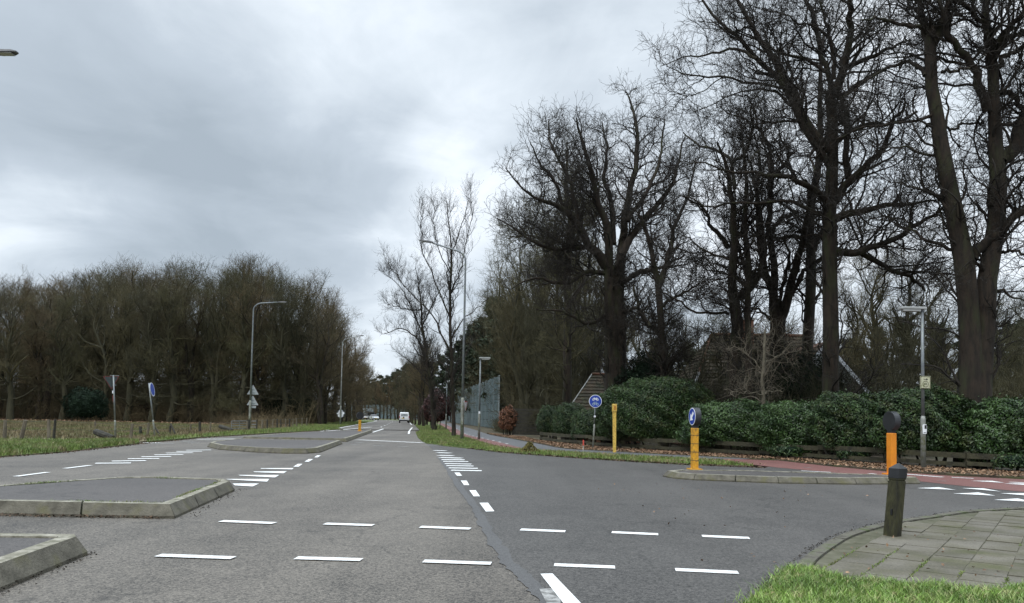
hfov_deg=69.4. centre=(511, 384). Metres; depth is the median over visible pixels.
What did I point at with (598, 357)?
broadleaf tree
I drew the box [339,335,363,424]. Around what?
street lamp
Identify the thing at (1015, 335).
broadleaf tree
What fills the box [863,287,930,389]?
broadleaf tree
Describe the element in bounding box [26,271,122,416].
broadleaf tree
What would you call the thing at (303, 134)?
sky
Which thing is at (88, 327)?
broadleaf tree
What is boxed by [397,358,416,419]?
broadleaf tree
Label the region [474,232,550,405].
broadleaf tree
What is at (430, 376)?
young tree
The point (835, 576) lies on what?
edge tufts
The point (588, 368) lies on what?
broadleaf tree
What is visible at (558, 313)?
broadleaf tree
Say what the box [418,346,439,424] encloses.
broadleaf tree
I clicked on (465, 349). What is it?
pine tree
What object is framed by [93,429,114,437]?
log
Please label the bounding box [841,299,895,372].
broadleaf tree
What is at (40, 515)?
fallen leaves
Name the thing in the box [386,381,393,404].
pine tree
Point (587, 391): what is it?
barn
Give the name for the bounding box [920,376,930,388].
route sign
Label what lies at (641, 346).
broadleaf tree
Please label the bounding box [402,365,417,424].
broadleaf tree
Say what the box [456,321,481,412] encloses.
pine tree
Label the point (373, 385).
broadleaf tree
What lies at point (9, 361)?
broadleaf tree
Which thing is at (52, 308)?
broadleaf tree
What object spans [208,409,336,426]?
undergrowth
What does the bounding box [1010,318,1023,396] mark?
pine tree
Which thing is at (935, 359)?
broadleaf tree
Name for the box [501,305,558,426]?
broadleaf tree
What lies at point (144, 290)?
broadleaf tree
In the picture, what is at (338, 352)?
broadleaf tree
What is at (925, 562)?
joint moss
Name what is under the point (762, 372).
young tree
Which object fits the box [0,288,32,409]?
broadleaf tree
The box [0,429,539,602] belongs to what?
road
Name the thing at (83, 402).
holly bush
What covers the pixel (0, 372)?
broadleaf tree
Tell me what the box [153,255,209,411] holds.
broadleaf tree
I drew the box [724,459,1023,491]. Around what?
cycle path
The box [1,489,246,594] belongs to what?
gutter crumbs
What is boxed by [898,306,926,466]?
path lamp
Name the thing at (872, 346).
broadleaf tree
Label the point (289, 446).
traffic island
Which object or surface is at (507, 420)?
beech hedge
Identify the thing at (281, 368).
broadleaf tree
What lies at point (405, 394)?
broadleaf tree
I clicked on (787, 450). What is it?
hedge shoots
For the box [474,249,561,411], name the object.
broadleaf tree
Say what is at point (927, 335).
broadleaf tree
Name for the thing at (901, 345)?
pine tree
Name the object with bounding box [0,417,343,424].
fallen leaves
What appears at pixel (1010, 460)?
hedge shoots
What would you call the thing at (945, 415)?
laurel bush
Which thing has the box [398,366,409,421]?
broadleaf tree
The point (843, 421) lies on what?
laurel bush
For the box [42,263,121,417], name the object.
broadleaf tree
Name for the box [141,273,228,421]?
broadleaf tree
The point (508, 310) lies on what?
broadleaf tree
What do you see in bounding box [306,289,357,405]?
broadleaf tree
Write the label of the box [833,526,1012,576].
fallen leaves
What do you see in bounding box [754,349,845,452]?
holly tree
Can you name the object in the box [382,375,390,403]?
pine tree
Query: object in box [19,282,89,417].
broadleaf tree
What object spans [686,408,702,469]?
island bollard
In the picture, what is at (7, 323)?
broadleaf tree
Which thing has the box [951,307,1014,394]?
broadleaf tree
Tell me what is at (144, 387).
broadleaf tree
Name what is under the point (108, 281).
broadleaf tree
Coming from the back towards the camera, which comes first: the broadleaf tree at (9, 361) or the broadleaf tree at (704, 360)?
the broadleaf tree at (9, 361)
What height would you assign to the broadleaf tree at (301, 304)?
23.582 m
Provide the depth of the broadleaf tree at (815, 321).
59.67 m
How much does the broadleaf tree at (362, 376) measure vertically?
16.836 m
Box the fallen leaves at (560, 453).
[422,429,764,464]
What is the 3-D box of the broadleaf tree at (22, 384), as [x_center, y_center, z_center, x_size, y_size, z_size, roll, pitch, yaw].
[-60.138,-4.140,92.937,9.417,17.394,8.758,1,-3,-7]
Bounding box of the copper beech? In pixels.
[422,389,450,428]
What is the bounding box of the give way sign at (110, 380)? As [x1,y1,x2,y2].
[103,375,118,437]
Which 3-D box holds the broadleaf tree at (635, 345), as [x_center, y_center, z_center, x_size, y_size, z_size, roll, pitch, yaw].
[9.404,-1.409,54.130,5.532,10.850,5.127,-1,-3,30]
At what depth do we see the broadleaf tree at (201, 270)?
97.91 m
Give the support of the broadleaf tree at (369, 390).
on the far right verge
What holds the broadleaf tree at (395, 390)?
on the far right verge
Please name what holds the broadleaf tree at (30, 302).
on the wood floor
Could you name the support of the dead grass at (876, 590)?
on the corner turf
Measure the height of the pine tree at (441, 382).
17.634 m
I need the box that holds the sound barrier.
[328,375,499,427]
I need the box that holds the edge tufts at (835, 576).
[729,563,1023,602]
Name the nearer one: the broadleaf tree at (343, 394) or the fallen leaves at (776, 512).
the fallen leaves at (776, 512)
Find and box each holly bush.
[59,385,110,420]
[260,392,315,422]
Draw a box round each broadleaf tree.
[0,266,75,416]
[0,274,52,372]
[0,276,15,375]
[0,276,42,417]
[0,279,30,406]
[0,282,48,419]
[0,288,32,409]
[0,297,10,397]
[2,284,59,417]
[5,285,84,418]
[6,271,69,411]
[12,293,63,418]
[15,279,72,404]
[17,272,86,390]
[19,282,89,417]
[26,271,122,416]
[29,274,92,306]
[38,288,104,419]
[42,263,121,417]
[42,277,120,419]
[49,267,136,419]
[56,272,145,420]
[62,264,122,393]
[65,266,108,321]
[83,261,122,402]
[91,253,168,409]
[91,260,146,380]
[92,254,162,408]
[94,273,169,420]
[94,273,170,416]
[97,268,170,420]
[111,264,187,404]
[112,262,168,412]
[116,273,188,421]
[121,259,212,421]
[127,273,211,421]
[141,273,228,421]
[142,261,195,417]
[146,255,214,419]
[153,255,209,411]
[159,255,236,419]
[166,277,237,421]
[177,257,235,394]
[179,259,269,420]
[180,266,258,422]
[180,269,238,403]
[183,254,259,419]
[204,263,280,422]
[205,254,301,420]
[207,250,278,414]
[208,275,290,420]
[211,250,269,381]
[219,259,293,379]
[234,251,315,399]
[235,264,315,404]
[241,259,284,395]
[243,281,318,422]
[259,267,316,401]
[263,265,339,402]
[267,267,340,394]
[273,286,334,423]
[280,296,354,423]
[283,275,331,389]
[285,300,359,423]
[300,287,362,420]
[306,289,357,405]
[307,287,341,397]
[307,287,364,408]
[308,322,357,423]
[313,293,365,422]
[329,310,370,420]
[329,359,353,422]
[329,365,359,421]
[344,330,373,420]
[345,338,371,420]
[351,355,373,419]
[354,342,377,420]
[354,365,377,413]
[355,363,376,419]
[357,357,376,419]
[363,363,385,407]
[368,372,382,412]
[373,376,385,418]
[377,374,390,418]
[379,378,392,418]
[384,370,400,419]
[387,381,397,419]
[388,368,407,419]
[394,373,404,414]
[395,351,416,415]
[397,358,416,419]
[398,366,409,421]
[399,356,417,422]
[402,344,428,424]
[402,359,418,423]
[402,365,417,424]
[405,340,441,425]
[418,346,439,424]
[454,301,491,419]
[455,310,488,406]
[466,278,511,408]
[468,273,529,411]
[471,216,591,407]
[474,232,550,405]
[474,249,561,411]
[481,250,535,404]
[483,295,534,414]
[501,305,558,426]
[506,243,582,432]
[509,226,554,397]
[516,298,577,436]
[518,212,604,408]
[519,250,604,408]
[521,249,591,402]
[532,304,587,405]
[543,235,618,387]
[556,297,604,405]
[573,238,636,383]
[580,266,648,362]
[586,267,635,370]
[592,312,657,371]
[626,300,669,364]
[648,336,686,375]
[653,294,699,373]
[669,315,719,444]
[677,304,719,367]
[693,305,730,337]
[695,317,744,448]
[740,322,769,398]
[758,307,797,330]
[785,307,822,343]
[817,267,899,379]
[820,224,930,389]
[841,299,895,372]
[853,323,900,391]
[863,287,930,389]
[866,217,954,390]
[873,323,928,389]
[907,286,954,381]
[911,317,957,389]
[912,253,1001,392]
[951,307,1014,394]
[954,275,1023,399]
[992,317,1023,397]
[995,303,1023,370]
[996,285,1023,395]
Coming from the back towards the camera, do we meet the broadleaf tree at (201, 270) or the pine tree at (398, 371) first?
the pine tree at (398, 371)
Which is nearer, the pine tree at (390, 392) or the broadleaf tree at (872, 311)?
the broadleaf tree at (872, 311)
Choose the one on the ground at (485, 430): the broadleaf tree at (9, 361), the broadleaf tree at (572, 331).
the broadleaf tree at (572, 331)
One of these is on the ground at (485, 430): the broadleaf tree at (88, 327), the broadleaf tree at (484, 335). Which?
the broadleaf tree at (484, 335)
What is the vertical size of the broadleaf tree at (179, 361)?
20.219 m
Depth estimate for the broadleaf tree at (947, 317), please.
48.26 m
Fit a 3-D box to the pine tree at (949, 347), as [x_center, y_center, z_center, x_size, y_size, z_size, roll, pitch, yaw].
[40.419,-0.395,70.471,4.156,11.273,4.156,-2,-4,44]
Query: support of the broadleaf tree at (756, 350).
on the ground at (485, 430)
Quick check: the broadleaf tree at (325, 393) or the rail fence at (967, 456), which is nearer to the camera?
the rail fence at (967, 456)
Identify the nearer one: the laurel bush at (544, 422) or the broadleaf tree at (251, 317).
the laurel bush at (544, 422)
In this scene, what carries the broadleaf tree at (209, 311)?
on the wood floor
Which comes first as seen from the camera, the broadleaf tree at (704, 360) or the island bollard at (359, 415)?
the broadleaf tree at (704, 360)
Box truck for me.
[363,408,373,419]
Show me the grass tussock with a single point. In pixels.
(528, 446)
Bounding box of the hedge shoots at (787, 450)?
[770,442,810,456]
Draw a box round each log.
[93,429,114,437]
[219,425,232,430]
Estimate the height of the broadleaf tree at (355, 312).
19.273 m
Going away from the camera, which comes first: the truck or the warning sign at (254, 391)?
the warning sign at (254, 391)
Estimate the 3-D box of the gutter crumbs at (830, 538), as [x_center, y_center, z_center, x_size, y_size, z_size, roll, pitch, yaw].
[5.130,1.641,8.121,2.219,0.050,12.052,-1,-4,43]
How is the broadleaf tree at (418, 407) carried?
on the verge at (539, 453)
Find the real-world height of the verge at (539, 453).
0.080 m
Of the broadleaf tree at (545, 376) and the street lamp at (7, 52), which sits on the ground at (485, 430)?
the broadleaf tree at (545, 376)
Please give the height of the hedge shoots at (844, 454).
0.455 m
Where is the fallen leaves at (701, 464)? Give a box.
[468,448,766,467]
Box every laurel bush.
[534,404,559,440]
[550,401,587,442]
[569,408,611,445]
[591,373,720,448]
[673,397,776,455]
[745,400,841,459]
[803,388,905,462]
[860,382,976,466]
[956,428,1001,468]
[959,393,1023,470]
[1001,397,1023,453]
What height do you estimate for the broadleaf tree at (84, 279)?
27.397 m
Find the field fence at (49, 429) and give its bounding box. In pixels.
[3,418,307,438]
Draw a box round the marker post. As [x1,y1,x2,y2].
[612,404,616,451]
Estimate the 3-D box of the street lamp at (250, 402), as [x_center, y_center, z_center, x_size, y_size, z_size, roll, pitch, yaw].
[-18.995,-1.449,57.489,2.685,10.054,0.280,1,-3,0]
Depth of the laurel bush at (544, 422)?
41.47 m
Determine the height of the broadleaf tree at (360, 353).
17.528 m
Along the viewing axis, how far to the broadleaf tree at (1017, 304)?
42.80 m
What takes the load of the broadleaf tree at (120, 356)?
on the wood floor
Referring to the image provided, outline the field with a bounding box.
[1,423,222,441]
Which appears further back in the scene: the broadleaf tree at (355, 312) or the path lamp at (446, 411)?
the broadleaf tree at (355, 312)
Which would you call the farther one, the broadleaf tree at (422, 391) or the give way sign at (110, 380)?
the broadleaf tree at (422, 391)
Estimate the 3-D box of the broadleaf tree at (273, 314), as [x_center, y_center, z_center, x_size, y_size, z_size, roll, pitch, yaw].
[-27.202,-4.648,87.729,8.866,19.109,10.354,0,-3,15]
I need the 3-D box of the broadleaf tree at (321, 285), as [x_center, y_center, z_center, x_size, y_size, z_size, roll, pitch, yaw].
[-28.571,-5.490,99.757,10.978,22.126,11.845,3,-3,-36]
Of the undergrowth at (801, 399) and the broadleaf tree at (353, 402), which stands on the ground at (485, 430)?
the undergrowth at (801, 399)
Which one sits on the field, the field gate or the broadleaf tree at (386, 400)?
the field gate
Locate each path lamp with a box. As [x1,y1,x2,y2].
[445,381,449,428]
[478,357,490,438]
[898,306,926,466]
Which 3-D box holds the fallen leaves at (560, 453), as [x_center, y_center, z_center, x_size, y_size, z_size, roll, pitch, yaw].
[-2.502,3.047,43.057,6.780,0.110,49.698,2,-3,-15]
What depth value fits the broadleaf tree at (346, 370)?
103.82 m
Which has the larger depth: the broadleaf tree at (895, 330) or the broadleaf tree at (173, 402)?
the broadleaf tree at (173, 402)
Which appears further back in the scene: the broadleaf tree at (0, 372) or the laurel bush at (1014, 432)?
the broadleaf tree at (0, 372)
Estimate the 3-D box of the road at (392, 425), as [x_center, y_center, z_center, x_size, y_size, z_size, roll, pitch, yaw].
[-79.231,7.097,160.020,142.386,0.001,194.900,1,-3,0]
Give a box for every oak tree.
[476,67,714,443]
[480,123,625,439]
[590,129,730,446]
[630,49,808,449]
[636,0,1007,454]
[674,117,805,450]
[687,74,855,394]
[750,12,886,361]
[787,0,1023,468]
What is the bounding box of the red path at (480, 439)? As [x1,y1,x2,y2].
[438,423,715,459]
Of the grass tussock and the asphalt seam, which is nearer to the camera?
the asphalt seam
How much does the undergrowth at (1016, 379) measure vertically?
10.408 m
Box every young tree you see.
[371,249,457,429]
[374,171,491,435]
[710,304,823,455]
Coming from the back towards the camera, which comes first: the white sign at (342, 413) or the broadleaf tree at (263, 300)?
the broadleaf tree at (263, 300)
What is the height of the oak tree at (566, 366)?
19.182 m
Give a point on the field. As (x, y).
(95, 435)
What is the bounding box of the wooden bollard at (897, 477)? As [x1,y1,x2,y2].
[883,463,907,536]
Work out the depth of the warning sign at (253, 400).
57.48 m
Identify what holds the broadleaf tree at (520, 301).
on the ground at (485, 430)
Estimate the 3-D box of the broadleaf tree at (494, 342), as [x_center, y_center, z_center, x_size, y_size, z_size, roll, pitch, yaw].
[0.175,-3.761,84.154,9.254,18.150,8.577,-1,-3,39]
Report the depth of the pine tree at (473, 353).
111.61 m
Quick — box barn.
[573,373,640,442]
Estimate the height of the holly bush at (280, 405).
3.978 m
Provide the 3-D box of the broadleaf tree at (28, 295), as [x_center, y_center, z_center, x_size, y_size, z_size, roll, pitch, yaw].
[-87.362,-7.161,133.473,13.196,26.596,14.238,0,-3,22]
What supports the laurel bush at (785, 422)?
on the ground at (485, 430)
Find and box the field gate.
[231,420,255,428]
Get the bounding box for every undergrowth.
[0,392,367,424]
[3,364,356,420]
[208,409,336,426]
[482,378,578,432]
[488,412,511,433]
[636,316,957,456]
[849,334,1023,402]
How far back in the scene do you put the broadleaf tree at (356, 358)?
118.18 m
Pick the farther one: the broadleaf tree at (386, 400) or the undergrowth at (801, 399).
the broadleaf tree at (386, 400)
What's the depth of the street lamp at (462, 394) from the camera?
38.34 m
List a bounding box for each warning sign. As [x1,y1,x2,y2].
[247,385,257,394]
[247,396,257,407]
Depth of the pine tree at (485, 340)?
95.10 m
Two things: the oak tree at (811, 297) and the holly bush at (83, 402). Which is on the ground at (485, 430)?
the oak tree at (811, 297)
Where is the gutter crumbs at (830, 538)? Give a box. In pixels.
[755,507,1009,590]
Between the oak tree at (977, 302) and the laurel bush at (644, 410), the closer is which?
the oak tree at (977, 302)
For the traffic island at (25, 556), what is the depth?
5.60 m
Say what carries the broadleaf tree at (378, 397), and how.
on the ground at (485, 430)
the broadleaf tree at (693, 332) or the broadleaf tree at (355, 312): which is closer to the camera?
the broadleaf tree at (693, 332)
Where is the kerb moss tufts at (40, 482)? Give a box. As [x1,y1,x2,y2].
[4,476,220,502]
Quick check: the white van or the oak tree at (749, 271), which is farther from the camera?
the white van
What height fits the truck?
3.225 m
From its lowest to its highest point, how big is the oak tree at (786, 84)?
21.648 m
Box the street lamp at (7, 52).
[0,49,18,55]
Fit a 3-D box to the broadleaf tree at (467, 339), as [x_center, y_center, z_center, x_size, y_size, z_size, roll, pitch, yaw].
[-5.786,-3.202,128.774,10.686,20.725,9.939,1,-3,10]
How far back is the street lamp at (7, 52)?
19.76 m
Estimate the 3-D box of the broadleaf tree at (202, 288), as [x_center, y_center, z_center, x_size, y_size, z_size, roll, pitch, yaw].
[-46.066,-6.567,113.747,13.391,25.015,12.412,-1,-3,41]
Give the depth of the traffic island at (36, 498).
9.20 m
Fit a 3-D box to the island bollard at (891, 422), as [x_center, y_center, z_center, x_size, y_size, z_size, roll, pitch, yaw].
[8.190,1.271,15.962,0.260,1.363,0.410,1,-3,-10]
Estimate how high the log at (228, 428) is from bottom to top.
0.465 m
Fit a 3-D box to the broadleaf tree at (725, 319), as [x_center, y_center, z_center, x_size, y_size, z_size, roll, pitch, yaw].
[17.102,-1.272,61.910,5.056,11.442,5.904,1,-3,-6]
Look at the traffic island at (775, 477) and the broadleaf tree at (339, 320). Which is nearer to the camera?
the traffic island at (775, 477)
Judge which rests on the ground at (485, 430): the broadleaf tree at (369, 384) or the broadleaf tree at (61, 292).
the broadleaf tree at (369, 384)
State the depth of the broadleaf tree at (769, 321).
65.77 m
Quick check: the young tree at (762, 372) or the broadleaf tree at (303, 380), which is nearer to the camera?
the young tree at (762, 372)
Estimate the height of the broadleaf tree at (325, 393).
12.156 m
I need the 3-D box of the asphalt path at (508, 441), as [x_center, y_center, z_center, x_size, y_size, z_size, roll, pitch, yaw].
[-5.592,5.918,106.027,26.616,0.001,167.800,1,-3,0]
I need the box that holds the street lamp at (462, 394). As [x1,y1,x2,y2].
[419,239,465,437]
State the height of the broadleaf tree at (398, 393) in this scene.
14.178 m
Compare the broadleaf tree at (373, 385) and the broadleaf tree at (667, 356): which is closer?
the broadleaf tree at (667, 356)
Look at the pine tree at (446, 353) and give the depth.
159.60 m
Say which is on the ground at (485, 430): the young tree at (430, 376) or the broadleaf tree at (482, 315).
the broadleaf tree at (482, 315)
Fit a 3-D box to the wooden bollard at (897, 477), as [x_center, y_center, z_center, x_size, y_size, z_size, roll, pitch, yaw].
[4.061,1.283,7.838,0.223,0.890,0.128,2,-3,-24]
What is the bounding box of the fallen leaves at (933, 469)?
[487,432,1023,476]
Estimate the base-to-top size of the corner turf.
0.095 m
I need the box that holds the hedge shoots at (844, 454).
[835,450,871,461]
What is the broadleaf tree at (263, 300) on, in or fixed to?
on the wood floor
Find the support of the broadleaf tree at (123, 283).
on the wood floor
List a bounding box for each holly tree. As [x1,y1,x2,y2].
[612,347,678,446]
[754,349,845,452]
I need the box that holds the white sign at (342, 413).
[337,410,344,417]
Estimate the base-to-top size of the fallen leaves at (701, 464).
0.107 m
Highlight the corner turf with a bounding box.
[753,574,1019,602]
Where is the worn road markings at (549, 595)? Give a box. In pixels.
[160,441,805,602]
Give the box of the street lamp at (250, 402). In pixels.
[249,301,285,427]
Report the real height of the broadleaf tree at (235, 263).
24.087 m
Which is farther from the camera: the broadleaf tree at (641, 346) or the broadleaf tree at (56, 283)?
the broadleaf tree at (56, 283)
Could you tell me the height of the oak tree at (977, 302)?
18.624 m
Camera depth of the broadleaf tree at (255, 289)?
128.16 m
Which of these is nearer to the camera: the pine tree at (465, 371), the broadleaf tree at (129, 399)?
the broadleaf tree at (129, 399)
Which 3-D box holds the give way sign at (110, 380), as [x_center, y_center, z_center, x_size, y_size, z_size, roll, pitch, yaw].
[-17.711,1.036,32.684,0.337,2.888,0.649,-1,-4,42]
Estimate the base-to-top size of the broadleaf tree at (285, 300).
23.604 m
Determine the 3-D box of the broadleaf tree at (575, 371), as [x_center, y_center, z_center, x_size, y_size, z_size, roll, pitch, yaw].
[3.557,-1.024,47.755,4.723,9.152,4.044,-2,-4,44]
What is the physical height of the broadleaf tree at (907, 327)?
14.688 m
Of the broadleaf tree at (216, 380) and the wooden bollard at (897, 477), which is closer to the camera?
the wooden bollard at (897, 477)
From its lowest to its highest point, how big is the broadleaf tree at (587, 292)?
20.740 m
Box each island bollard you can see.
[356,412,363,430]
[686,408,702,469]
[882,411,900,474]
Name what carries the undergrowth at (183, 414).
on the wood floor
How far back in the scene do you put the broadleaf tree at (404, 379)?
171.80 m
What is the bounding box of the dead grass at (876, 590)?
[749,567,1023,602]
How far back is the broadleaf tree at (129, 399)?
82.78 m
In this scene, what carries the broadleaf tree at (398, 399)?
on the far right verge
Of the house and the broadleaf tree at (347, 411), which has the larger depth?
the broadleaf tree at (347, 411)
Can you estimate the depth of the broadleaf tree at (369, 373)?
186.06 m
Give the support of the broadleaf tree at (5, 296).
on the wood floor
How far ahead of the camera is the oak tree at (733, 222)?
30.25 m
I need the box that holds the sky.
[0,0,1023,404]
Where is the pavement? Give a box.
[824,510,1023,588]
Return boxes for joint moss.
[822,543,1021,583]
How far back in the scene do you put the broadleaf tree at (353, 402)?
141.94 m
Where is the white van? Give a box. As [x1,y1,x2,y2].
[398,412,408,422]
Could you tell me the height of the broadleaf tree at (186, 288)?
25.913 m
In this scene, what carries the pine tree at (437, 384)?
on the ground at (485, 430)
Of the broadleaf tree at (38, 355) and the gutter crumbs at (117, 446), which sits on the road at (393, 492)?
the gutter crumbs at (117, 446)
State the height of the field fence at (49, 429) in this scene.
0.967 m
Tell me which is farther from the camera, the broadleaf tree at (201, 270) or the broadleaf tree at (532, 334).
the broadleaf tree at (201, 270)
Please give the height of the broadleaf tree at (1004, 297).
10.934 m
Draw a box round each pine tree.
[373,375,386,402]
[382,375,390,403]
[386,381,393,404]
[393,367,403,402]
[426,361,439,387]
[434,354,449,393]
[442,349,459,422]
[448,340,467,423]
[454,335,470,406]
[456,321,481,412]
[457,321,484,388]
[465,313,491,419]
[480,296,503,388]
[481,331,510,411]
[891,317,920,386]
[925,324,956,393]
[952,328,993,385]
[994,323,1014,396]
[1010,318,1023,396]
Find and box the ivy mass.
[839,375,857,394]
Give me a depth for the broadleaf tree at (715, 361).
33.56 m
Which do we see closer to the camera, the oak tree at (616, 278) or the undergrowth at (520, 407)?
the oak tree at (616, 278)
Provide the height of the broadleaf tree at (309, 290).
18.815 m
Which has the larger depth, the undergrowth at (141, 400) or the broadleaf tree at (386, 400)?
the broadleaf tree at (386, 400)
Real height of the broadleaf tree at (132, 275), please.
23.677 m
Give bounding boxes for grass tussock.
[519,442,538,451]
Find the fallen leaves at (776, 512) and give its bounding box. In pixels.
[598,483,974,562]
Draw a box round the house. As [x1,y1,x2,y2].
[674,318,869,446]
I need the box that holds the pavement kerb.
[779,507,1023,575]
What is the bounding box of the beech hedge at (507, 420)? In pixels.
[497,405,517,434]
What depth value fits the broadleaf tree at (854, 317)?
49.98 m
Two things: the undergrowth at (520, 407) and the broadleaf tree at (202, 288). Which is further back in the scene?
the broadleaf tree at (202, 288)
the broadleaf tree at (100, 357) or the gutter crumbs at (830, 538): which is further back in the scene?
the broadleaf tree at (100, 357)
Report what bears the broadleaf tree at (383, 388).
on the ground at (485, 430)
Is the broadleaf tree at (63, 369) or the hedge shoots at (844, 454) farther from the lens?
the broadleaf tree at (63, 369)
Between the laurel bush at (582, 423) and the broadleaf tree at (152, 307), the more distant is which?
the broadleaf tree at (152, 307)
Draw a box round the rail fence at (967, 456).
[539,432,1023,468]
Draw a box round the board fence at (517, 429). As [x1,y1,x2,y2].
[512,407,543,436]
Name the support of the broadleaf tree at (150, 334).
on the wood floor
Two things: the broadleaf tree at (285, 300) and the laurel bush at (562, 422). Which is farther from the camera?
the broadleaf tree at (285, 300)
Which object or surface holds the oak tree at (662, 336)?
on the ground at (485, 430)
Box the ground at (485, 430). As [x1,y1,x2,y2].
[140,418,1023,471]
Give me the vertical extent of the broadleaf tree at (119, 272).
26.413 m
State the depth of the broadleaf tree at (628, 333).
78.83 m
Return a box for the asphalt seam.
[437,457,561,602]
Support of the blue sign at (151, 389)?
on the field
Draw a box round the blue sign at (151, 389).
[148,383,155,434]
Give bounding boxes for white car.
[369,414,378,419]
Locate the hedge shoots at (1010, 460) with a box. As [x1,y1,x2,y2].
[990,449,1023,469]
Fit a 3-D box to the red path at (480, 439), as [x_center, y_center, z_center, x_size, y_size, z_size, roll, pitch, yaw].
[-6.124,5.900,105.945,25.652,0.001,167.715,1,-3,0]
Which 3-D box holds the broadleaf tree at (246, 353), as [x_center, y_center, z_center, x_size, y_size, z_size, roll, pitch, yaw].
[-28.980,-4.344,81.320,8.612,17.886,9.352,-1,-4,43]
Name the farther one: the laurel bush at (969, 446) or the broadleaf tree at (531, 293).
the broadleaf tree at (531, 293)
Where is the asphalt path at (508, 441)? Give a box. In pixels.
[441,421,748,459]
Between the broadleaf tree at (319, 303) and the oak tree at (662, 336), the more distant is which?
the broadleaf tree at (319, 303)
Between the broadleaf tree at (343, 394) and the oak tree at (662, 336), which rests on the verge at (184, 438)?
the broadleaf tree at (343, 394)
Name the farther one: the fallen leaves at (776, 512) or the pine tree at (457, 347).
the pine tree at (457, 347)
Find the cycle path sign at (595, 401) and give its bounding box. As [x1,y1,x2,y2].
[589,395,601,447]
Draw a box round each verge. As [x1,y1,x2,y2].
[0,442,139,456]
[146,419,373,441]
[413,422,745,466]
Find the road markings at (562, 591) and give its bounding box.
[18,420,1023,602]
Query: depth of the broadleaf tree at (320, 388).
82.55 m
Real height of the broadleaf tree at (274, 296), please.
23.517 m
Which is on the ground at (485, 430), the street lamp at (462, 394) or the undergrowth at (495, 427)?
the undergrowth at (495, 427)
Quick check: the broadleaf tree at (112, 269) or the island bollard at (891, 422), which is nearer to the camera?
the island bollard at (891, 422)
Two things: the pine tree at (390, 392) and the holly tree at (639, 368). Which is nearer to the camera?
the holly tree at (639, 368)
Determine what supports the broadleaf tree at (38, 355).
on the wood floor
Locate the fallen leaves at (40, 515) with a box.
[0,513,161,518]
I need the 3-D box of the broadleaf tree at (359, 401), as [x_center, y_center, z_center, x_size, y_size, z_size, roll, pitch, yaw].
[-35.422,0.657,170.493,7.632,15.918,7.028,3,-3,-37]
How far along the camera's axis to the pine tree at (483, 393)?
91.50 m
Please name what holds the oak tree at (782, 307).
on the ground at (485, 430)
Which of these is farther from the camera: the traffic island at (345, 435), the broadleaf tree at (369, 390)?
the broadleaf tree at (369, 390)
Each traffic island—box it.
[0,476,234,518]
[0,533,86,591]
[207,438,341,453]
[243,430,372,441]
[663,470,919,484]
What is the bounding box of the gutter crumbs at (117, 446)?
[0,429,340,457]
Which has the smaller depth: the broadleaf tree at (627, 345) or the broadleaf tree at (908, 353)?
the broadleaf tree at (908, 353)
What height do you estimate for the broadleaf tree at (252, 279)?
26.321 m
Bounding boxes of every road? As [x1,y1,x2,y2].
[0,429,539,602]
[339,419,418,429]
[427,444,1023,602]
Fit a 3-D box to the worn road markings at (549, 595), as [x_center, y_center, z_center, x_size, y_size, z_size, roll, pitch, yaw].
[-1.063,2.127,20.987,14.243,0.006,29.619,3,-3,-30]
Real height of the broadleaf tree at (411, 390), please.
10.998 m
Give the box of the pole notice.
[922,424,926,433]
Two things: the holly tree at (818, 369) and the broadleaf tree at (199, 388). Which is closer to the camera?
the holly tree at (818, 369)
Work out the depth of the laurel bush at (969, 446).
20.97 m
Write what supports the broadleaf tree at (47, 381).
on the wood floor
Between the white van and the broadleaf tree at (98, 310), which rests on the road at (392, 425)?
the white van
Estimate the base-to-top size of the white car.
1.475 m
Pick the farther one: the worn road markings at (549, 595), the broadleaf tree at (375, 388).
the broadleaf tree at (375, 388)

